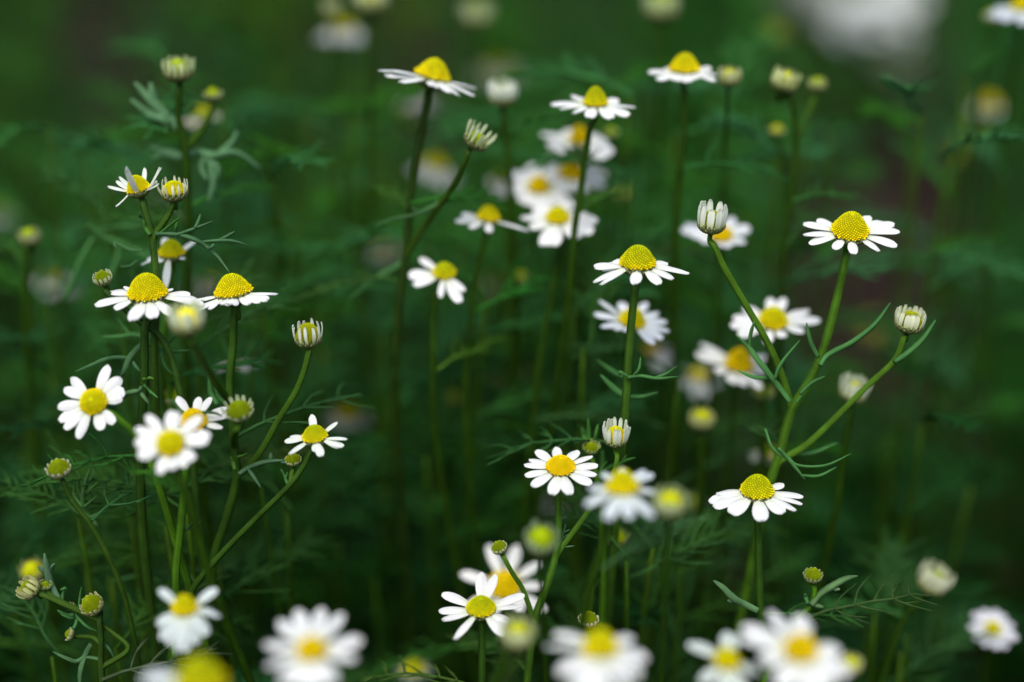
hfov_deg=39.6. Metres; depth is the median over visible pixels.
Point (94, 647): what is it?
chamomile shoot
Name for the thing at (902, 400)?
chamomile shoot
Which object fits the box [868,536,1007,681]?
chamomile shoot
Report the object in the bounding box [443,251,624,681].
chamomile shoot
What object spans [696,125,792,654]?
chamomile bud
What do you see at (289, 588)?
chamomile shoot
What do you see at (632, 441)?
chamomile shoot
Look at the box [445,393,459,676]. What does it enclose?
chamomile bud
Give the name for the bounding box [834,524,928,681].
chamomile shoot
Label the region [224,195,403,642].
chamomile shoot
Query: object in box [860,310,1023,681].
chamomile shoot
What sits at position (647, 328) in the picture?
chamomile flower
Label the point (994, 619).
chamomile flower
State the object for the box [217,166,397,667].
chamomile shoot
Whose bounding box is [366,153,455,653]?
chamomile flower
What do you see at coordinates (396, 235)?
chamomile shoot
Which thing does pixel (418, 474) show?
chamomile shoot
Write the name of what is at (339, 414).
chamomile flower
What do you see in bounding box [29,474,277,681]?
chamomile shoot
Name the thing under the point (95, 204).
chamomile shoot
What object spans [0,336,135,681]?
chamomile shoot
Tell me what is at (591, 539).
chamomile shoot
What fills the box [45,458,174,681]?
chamomile bud
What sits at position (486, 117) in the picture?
chamomile shoot
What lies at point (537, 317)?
chamomile shoot
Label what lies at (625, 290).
chamomile shoot
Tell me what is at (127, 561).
chamomile shoot
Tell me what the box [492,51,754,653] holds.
chamomile shoot
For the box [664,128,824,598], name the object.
chamomile shoot
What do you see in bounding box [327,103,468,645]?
chamomile shoot
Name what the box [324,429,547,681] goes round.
chamomile shoot
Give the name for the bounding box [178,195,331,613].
chamomile shoot
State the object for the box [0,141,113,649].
chamomile shoot
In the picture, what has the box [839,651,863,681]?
chamomile bud
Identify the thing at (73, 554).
chamomile shoot
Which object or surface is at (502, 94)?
chamomile bud
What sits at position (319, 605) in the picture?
chamomile shoot
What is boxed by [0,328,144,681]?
chamomile shoot
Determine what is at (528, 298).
chamomile shoot
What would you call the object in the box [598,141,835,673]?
chamomile shoot
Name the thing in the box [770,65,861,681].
chamomile plant
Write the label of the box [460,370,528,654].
chamomile plant
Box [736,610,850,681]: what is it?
chamomile flower
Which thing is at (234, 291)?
chamomile flower
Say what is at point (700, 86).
chamomile shoot
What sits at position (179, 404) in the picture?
chamomile flower
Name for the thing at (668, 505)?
chamomile bud
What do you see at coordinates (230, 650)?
chamomile shoot
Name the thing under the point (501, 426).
chamomile shoot
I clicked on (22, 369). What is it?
chamomile shoot
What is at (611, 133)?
chamomile bud
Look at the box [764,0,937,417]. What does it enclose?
white bloom
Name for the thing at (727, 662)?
chamomile flower
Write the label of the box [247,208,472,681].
chamomile shoot
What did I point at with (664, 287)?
chamomile shoot
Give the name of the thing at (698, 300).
chamomile shoot
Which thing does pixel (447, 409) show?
chamomile shoot
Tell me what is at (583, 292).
chamomile shoot
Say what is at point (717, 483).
chamomile shoot
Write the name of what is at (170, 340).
chamomile shoot
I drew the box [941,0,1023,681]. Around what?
chamomile flower
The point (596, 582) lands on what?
chamomile shoot
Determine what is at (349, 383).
chamomile shoot
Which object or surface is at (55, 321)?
chamomile shoot
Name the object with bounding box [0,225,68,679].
chamomile bud
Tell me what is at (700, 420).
chamomile bud
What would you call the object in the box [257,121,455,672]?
chamomile shoot
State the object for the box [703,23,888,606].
chamomile shoot
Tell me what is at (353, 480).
chamomile shoot
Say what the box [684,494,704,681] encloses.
chamomile bud
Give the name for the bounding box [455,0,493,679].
chamomile bud
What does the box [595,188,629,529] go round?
chamomile bud
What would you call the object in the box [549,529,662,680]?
chamomile shoot
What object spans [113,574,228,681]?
chamomile shoot
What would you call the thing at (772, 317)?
chamomile flower
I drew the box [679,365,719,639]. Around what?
chamomile flower
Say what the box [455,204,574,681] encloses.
chamomile flower
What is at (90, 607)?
chamomile plant
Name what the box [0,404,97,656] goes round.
chamomile shoot
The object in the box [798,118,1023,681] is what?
chamomile shoot
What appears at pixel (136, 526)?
chamomile shoot
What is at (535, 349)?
chamomile shoot
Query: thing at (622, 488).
chamomile flower
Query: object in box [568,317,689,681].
chamomile shoot
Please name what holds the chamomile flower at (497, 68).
on the ground
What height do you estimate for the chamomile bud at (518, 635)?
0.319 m
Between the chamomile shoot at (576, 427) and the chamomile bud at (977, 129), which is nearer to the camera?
the chamomile shoot at (576, 427)
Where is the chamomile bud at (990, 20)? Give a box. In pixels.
[887,9,1000,623]
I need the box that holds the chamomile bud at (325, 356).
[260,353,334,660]
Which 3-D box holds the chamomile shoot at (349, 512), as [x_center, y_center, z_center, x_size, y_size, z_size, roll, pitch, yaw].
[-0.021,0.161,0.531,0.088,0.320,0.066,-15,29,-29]
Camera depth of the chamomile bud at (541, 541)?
0.36 m
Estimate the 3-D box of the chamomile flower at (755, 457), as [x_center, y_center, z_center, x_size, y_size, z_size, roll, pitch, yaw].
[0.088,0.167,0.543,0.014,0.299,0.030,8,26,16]
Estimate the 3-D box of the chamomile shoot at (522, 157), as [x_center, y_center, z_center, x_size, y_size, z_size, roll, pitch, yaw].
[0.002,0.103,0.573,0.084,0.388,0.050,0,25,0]
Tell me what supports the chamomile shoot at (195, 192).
on the ground
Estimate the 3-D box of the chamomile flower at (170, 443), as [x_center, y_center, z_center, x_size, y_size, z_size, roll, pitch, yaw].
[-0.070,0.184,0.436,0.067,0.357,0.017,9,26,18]
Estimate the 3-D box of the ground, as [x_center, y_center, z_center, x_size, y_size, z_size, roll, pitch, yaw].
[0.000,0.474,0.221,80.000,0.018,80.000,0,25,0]
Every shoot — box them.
[0,122,160,681]
[0,134,217,667]
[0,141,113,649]
[0,185,150,628]
[0,192,196,681]
[0,208,145,672]
[0,226,130,587]
[0,228,164,681]
[0,261,185,666]
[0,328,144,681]
[0,332,116,681]
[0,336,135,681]
[0,383,140,681]
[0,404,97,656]
[0,445,77,680]
[0,464,160,681]
[0,546,198,681]
[0,565,137,681]
[0,602,37,681]
[10,151,185,669]
[10,329,178,680]
[14,119,221,669]
[14,431,255,645]
[15,496,139,681]
[16,437,133,645]
[18,498,122,681]
[20,124,284,679]
[22,445,343,671]
[24,162,261,652]
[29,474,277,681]
[30,308,196,681]
[36,515,359,681]
[37,126,237,609]
[37,297,232,590]
[39,150,233,613]
[43,521,165,681]
[52,241,279,659]
[63,487,242,681]
[66,30,266,675]
[68,451,216,670]
[73,197,251,637]
[73,283,261,626]
[76,79,235,614]
[77,222,260,681]
[83,330,166,669]
[86,129,295,676]
[88,242,265,681]
[92,460,170,666]
[99,443,346,668]
[107,291,301,675]
[111,536,268,681]
[112,99,301,662]
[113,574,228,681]
[114,86,309,679]
[115,252,323,681]
[125,93,335,668]
[128,458,241,673]
[129,206,375,679]
[134,171,263,657]
[156,65,304,654]
[159,257,293,629]
[162,553,282,679]
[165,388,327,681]
[171,4,396,631]
[174,287,371,615]
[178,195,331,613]
[190,132,420,679]
[191,343,277,621]
[191,366,364,643]
[192,174,427,680]
[194,221,367,663]
[195,433,402,681]
[200,248,268,680]
[201,451,298,648]
[206,223,344,598]
[207,248,354,616]
[207,391,409,657]
[213,141,396,676]
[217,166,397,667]
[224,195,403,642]
[226,95,398,673]
[229,539,402,681]
[235,88,491,680]
[241,249,414,659]
[246,275,463,680]
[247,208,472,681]
[252,280,408,609]
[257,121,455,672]
[258,263,438,681]
[268,528,420,680]
[291,218,481,680]
[307,344,525,592]
[312,461,471,681]
[315,424,513,678]
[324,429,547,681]
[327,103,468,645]
[329,303,505,675]
[330,398,487,681]
[340,78,476,669]
[350,81,505,679]
[360,343,511,681]
[365,241,551,681]
[371,221,557,679]
[373,133,475,681]
[401,284,615,681]
[406,104,588,636]
[410,141,619,663]
[411,486,548,652]
[414,111,595,642]
[420,315,657,681]
[420,483,552,681]
[425,108,590,652]
[425,196,523,637]
[425,215,640,651]
[426,530,553,681]
[427,85,626,680]
[432,381,597,670]
[441,105,565,487]
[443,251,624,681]
[448,334,546,681]
[458,58,673,649]
[459,404,712,615]
[460,359,660,681]
[463,496,629,678]
[472,69,606,681]
[472,218,658,647]
[484,456,651,681]
[485,504,750,681]
[486,290,621,622]
[487,398,674,655]
[490,213,659,680]
[491,242,671,681]
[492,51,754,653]
[499,232,698,592]
[510,289,611,529]
[515,186,708,647]
[519,323,775,680]
[520,117,636,632]
[522,143,660,665]
[522,407,642,601]
[524,285,629,661]
[531,61,696,572]
[543,477,712,681]
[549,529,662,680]
[550,487,725,681]
[553,522,653,631]
[560,315,710,625]
[560,505,794,681]
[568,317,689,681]
[580,275,758,676]
[582,74,754,676]
[584,479,717,681]
[585,114,711,681]
[587,184,766,680]
[596,496,838,681]
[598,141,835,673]
[599,61,762,635]
[614,600,667,681]
[623,31,783,670]
[629,445,722,675]
[633,113,781,681]
[634,374,816,681]
[635,101,893,679]
[645,161,749,681]
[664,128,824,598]
[690,120,863,612]
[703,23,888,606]
[708,105,922,681]
[722,99,872,615]
[772,99,1002,681]
[780,585,885,681]
[786,479,982,681]
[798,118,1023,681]
[810,39,1023,681]
[811,456,1009,681]
[813,341,1009,681]
[816,387,979,680]
[820,557,913,681]
[826,202,1023,681]
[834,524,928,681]
[859,437,982,681]
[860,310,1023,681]
[861,120,1005,681]
[864,74,1023,681]
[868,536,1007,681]
[873,437,1015,681]
[883,408,1013,663]
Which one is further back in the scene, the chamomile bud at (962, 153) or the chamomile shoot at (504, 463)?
the chamomile bud at (962, 153)
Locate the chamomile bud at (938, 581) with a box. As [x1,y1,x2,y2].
[793,559,955,681]
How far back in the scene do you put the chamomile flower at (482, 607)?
0.40 m
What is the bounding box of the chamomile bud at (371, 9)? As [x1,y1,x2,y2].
[350,0,428,679]
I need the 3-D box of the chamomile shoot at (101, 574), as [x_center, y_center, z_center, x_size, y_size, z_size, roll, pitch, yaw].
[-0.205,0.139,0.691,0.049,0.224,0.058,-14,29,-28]
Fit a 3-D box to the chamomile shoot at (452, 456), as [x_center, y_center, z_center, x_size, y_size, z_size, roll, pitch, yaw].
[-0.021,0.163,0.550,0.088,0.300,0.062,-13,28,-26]
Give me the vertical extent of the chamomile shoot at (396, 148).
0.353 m
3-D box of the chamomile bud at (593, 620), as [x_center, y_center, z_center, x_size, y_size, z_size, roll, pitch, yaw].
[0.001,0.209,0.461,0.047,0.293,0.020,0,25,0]
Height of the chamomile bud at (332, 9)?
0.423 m
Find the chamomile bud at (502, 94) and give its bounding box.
[487,77,558,681]
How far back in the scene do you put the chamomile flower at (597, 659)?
0.33 m
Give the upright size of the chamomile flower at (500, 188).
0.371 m
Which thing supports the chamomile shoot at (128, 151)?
on the ground
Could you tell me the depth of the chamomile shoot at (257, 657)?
0.47 m
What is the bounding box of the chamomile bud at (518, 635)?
[488,613,536,681]
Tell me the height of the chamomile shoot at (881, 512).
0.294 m
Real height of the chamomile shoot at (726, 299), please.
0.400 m
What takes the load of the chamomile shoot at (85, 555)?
on the ground
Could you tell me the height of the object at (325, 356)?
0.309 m
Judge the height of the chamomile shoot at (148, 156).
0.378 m
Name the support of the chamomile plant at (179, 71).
on the ground
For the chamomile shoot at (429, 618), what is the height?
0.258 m
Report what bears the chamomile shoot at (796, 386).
on the ground
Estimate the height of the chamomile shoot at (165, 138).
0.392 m
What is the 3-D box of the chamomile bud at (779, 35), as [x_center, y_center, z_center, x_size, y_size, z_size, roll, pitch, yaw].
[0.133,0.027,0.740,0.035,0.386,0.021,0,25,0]
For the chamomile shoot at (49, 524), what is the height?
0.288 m
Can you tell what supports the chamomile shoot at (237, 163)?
on the ground
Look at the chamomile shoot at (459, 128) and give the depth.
0.53 m
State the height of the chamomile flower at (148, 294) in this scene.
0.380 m
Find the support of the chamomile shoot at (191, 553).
on the ground
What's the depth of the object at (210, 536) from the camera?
0.43 m
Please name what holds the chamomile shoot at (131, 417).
on the ground
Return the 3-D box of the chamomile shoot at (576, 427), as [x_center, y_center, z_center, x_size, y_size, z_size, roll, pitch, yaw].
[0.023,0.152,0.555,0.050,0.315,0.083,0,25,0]
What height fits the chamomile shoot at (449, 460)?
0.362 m
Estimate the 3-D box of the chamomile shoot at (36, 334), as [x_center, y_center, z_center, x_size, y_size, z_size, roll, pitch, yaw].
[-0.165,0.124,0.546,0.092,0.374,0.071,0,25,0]
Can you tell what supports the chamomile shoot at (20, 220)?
on the ground
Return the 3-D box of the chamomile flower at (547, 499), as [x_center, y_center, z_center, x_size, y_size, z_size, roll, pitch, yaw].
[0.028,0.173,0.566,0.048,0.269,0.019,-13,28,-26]
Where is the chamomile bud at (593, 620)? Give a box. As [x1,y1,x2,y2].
[578,611,598,637]
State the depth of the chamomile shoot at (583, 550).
0.56 m
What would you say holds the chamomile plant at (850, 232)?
on the ground
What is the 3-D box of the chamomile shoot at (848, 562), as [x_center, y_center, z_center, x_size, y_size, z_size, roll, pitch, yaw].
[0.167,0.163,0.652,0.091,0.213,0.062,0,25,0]
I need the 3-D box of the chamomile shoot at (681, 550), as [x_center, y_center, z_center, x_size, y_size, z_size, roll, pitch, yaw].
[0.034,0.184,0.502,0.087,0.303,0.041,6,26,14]
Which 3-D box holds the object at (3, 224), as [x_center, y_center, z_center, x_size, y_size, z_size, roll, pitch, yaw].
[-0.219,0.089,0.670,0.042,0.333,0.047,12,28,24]
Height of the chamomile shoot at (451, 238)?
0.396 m
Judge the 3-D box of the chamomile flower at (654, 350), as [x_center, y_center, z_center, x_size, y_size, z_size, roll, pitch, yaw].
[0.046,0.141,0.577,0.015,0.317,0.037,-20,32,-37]
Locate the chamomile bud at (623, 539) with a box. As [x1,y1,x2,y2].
[607,527,629,547]
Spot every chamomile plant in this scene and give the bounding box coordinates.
[15,553,231,681]
[64,166,247,654]
[89,55,291,681]
[286,58,510,681]
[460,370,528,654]
[697,199,935,681]
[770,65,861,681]
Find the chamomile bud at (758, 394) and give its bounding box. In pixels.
[752,385,856,670]
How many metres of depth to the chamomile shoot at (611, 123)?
0.68 m
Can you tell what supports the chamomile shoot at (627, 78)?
on the ground
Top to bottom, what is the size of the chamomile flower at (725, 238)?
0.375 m
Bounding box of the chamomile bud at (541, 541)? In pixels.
[524,519,557,681]
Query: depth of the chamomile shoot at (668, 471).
0.47 m
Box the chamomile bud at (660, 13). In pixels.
[643,0,684,659]
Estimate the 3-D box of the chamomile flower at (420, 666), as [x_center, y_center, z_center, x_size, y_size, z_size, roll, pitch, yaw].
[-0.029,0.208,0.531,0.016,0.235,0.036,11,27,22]
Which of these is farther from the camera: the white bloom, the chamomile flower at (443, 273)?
the white bloom
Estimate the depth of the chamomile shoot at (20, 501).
0.55 m
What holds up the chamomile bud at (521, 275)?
on the ground
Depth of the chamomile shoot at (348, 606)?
0.50 m
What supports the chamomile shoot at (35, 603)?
on the ground
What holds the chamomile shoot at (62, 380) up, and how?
on the ground
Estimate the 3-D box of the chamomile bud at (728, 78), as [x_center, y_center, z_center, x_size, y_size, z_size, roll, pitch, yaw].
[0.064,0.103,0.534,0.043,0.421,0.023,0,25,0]
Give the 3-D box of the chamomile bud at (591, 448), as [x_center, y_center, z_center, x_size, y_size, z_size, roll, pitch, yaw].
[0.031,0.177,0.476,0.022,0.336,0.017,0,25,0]
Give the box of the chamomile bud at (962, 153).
[811,147,966,631]
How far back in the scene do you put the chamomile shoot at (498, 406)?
0.47 m
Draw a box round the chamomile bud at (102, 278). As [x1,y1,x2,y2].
[92,269,278,681]
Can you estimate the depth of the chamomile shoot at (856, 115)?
0.53 m
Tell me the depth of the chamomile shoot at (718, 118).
0.47 m
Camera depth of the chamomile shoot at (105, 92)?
0.61 m
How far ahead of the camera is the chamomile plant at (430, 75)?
0.43 m
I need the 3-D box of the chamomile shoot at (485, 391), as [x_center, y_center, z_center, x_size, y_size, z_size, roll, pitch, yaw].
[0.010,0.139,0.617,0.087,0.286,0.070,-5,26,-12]
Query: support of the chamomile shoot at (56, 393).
on the ground
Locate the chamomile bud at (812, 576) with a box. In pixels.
[761,567,936,681]
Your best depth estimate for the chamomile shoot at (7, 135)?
0.49 m
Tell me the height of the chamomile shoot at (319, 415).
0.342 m
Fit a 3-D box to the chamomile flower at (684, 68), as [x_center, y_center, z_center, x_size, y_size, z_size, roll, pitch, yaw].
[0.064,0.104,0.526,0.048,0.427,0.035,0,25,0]
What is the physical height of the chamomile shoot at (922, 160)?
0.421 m
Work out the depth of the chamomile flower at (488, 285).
0.61 m
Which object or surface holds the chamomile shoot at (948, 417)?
on the ground
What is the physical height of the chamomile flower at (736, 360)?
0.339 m
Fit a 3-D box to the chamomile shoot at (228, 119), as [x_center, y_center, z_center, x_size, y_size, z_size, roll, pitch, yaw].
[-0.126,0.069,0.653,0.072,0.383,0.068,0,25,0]
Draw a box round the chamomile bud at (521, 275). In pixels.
[495,271,559,679]
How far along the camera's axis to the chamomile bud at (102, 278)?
0.40 m
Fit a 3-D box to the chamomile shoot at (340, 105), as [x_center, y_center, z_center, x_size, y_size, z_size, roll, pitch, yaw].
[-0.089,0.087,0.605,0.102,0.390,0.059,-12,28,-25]
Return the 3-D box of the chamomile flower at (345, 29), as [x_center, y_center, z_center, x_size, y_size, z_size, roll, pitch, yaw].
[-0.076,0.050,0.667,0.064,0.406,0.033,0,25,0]
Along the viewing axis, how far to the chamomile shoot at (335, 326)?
0.51 m
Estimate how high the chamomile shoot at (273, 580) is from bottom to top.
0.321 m
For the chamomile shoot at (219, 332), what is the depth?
0.43 m
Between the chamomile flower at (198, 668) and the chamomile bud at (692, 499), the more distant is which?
the chamomile bud at (692, 499)
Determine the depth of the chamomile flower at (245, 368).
0.47 m
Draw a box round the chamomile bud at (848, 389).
[809,372,894,637]
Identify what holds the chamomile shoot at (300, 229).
on the ground
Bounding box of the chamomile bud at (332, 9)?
[322,0,407,673]
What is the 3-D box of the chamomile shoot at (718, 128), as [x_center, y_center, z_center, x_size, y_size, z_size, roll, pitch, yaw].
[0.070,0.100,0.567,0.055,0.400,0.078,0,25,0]
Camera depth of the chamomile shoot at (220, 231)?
0.53 m
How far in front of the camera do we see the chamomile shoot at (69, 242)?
0.51 m
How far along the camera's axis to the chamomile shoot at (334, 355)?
0.49 m
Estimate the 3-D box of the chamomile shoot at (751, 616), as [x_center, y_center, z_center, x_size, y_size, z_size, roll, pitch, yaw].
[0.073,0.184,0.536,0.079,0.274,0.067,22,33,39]
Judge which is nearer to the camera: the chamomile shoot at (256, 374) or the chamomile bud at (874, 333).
the chamomile shoot at (256, 374)
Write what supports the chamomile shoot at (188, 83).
on the ground
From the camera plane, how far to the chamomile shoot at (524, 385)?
0.50 m
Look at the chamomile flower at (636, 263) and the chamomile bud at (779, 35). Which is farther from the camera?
the chamomile bud at (779, 35)
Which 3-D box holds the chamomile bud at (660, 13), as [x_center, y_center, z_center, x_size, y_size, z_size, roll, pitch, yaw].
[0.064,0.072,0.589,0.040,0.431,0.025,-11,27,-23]
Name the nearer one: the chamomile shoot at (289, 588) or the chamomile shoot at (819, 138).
the chamomile shoot at (289, 588)
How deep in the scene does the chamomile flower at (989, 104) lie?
0.62 m
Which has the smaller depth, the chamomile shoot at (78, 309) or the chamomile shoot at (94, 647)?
the chamomile shoot at (94, 647)
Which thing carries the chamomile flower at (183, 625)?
on the ground
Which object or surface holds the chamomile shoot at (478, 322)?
on the ground
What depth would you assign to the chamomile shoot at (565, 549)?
0.53 m
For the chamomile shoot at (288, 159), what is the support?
on the ground
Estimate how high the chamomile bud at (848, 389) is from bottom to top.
0.340 m
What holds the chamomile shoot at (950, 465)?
on the ground
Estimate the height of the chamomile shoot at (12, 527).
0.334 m
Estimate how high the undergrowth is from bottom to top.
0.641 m
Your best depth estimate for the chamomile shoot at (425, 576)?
0.50 m
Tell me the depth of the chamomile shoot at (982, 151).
0.55 m
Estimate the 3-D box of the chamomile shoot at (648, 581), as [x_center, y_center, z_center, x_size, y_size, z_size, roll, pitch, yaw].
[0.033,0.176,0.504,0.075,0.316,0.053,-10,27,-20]
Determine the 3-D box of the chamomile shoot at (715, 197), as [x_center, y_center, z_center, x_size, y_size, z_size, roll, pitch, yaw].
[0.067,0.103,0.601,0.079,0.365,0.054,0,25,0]
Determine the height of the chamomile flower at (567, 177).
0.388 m
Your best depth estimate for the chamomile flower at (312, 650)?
0.33 m
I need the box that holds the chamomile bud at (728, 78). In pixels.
[648,66,749,681]
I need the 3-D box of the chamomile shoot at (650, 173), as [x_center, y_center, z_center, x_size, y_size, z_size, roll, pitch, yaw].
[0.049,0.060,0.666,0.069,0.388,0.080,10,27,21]
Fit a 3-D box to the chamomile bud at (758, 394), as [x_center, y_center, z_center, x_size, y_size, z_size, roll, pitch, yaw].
[0.095,0.161,0.526,0.036,0.324,0.024,0,25,0]
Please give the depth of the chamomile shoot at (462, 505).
0.69 m
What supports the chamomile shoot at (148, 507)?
on the ground
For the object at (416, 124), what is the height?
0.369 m
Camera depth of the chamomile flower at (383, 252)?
0.60 m
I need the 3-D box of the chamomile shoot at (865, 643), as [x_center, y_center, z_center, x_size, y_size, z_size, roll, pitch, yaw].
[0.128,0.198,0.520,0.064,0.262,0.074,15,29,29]
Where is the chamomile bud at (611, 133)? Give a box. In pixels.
[502,127,635,662]
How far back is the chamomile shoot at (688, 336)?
0.65 m
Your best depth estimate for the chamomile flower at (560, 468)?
0.40 m
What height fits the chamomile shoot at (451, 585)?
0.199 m
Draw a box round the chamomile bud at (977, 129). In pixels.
[886,123,982,545]
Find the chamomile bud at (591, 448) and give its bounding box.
[581,418,613,629]
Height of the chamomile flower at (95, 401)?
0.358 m
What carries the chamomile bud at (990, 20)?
on the ground
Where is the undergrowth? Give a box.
[0,0,1023,681]
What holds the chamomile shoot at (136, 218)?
on the ground
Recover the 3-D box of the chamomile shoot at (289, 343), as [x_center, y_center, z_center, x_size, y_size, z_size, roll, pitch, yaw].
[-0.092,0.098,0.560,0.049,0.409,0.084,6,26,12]
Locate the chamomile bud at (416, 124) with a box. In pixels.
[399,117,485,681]
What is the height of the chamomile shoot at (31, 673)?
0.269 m
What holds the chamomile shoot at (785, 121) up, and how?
on the ground
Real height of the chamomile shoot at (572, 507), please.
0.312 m
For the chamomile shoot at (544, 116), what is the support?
on the ground
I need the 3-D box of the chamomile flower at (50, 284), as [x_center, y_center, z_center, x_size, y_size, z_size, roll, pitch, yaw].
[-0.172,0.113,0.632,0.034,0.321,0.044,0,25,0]
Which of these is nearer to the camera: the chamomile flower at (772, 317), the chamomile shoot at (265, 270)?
the chamomile flower at (772, 317)
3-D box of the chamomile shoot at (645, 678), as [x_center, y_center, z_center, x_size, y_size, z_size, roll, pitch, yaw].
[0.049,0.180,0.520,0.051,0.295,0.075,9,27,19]
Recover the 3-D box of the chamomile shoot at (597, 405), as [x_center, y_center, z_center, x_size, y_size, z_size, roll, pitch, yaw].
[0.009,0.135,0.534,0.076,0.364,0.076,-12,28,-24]
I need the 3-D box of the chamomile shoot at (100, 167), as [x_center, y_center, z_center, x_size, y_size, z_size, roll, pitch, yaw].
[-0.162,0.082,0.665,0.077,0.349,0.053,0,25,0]
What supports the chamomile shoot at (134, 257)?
on the ground
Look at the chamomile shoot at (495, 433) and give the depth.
0.57 m
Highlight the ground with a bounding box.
[0,0,1023,681]
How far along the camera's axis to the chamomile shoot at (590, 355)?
0.71 m
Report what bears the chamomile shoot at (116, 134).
on the ground
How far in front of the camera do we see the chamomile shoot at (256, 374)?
0.65 m
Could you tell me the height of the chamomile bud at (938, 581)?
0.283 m
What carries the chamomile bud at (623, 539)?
on the ground
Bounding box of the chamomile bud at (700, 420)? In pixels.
[688,407,715,679]
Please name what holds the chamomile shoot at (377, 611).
on the ground
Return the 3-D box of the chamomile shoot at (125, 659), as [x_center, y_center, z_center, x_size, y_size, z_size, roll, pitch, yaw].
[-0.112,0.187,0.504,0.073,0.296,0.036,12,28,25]
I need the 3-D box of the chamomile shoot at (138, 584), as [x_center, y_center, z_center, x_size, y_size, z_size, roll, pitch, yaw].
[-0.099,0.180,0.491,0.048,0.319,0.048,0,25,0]
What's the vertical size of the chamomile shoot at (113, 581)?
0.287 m
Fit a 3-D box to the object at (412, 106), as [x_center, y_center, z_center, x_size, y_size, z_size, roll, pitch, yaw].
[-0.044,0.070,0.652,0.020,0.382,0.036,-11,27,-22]
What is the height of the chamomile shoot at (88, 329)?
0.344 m
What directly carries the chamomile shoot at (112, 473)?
on the ground
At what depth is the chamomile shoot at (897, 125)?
0.52 m
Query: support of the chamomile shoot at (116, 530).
on the ground
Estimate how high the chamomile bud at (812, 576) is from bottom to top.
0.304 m
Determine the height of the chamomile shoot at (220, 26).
0.416 m
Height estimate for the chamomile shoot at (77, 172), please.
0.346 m
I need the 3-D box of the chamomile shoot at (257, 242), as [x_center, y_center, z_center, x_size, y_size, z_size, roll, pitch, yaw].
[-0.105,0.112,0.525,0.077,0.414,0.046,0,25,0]
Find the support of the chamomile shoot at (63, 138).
on the ground
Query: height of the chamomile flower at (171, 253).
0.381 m
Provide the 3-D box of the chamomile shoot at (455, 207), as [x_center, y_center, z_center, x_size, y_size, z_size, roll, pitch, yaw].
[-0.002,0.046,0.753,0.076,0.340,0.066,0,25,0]
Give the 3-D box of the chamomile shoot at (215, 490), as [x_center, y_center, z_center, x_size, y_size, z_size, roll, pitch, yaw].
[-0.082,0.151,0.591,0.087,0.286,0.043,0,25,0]
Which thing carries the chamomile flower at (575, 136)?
on the ground
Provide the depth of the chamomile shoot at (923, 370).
0.54 m
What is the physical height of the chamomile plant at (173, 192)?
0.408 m
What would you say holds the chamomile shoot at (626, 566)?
on the ground
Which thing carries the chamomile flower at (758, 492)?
on the ground
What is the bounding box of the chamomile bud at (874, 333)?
[858,324,885,521]
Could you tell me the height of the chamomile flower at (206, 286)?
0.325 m
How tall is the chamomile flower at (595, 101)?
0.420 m
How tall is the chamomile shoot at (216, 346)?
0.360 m
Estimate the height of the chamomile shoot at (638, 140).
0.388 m
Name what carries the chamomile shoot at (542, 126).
on the ground
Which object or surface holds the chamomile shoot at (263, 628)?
on the ground
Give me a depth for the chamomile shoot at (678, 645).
0.45 m
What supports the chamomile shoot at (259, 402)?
on the ground
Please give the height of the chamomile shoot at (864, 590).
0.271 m
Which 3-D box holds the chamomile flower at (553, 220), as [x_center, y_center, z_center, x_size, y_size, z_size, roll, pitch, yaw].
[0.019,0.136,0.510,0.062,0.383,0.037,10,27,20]
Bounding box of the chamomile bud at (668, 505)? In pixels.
[653,485,688,681]
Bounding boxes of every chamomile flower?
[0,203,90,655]
[25,364,214,661]
[32,270,143,654]
[75,272,203,669]
[130,411,254,681]
[141,238,285,670]
[141,654,225,681]
[157,588,219,658]
[167,273,374,654]
[167,414,346,670]
[169,396,226,673]
[191,274,274,680]
[214,333,259,607]
[264,607,361,681]
[269,17,396,670]
[324,403,372,680]
[342,244,401,663]
[359,572,524,681]
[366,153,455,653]
[366,544,546,681]
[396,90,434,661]
[396,659,431,681]
[408,257,513,681]
[446,417,634,681]
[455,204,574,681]
[463,277,510,470]
[473,60,585,455]
[477,156,605,681]
[483,244,688,632]
[488,172,554,561]
[506,202,669,681]
[509,164,574,610]
[511,86,635,680]
[519,125,613,661]
[541,491,583,681]
[545,628,646,681]
[566,467,713,681]
[594,300,669,669]
[596,343,671,679]
[629,343,770,634]
[648,52,791,681]
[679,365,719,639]
[681,217,794,681]
[687,631,759,681]
[708,474,863,681]
[730,298,823,676]
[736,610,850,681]
[744,445,773,681]
[923,93,1004,668]
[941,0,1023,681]
[968,609,1017,681]
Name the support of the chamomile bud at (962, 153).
on the ground
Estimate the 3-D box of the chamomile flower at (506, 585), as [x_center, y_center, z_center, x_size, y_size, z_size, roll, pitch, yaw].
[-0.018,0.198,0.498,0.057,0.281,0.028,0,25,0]
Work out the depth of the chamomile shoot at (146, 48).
0.54 m
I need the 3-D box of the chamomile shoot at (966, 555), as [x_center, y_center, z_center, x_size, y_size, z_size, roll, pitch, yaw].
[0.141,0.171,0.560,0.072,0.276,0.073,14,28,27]
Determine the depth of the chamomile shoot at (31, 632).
0.49 m
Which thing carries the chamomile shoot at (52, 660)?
on the ground
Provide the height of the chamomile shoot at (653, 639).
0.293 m
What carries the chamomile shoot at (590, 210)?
on the ground
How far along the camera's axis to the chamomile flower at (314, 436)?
0.40 m
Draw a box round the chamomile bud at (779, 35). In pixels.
[744,24,794,680]
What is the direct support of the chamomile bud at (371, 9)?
on the ground
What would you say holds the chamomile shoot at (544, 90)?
on the ground
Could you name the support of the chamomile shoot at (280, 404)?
on the ground
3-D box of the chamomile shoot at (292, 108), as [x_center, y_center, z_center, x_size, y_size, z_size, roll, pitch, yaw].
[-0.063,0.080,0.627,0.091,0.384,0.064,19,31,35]
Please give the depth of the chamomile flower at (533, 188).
0.46 m

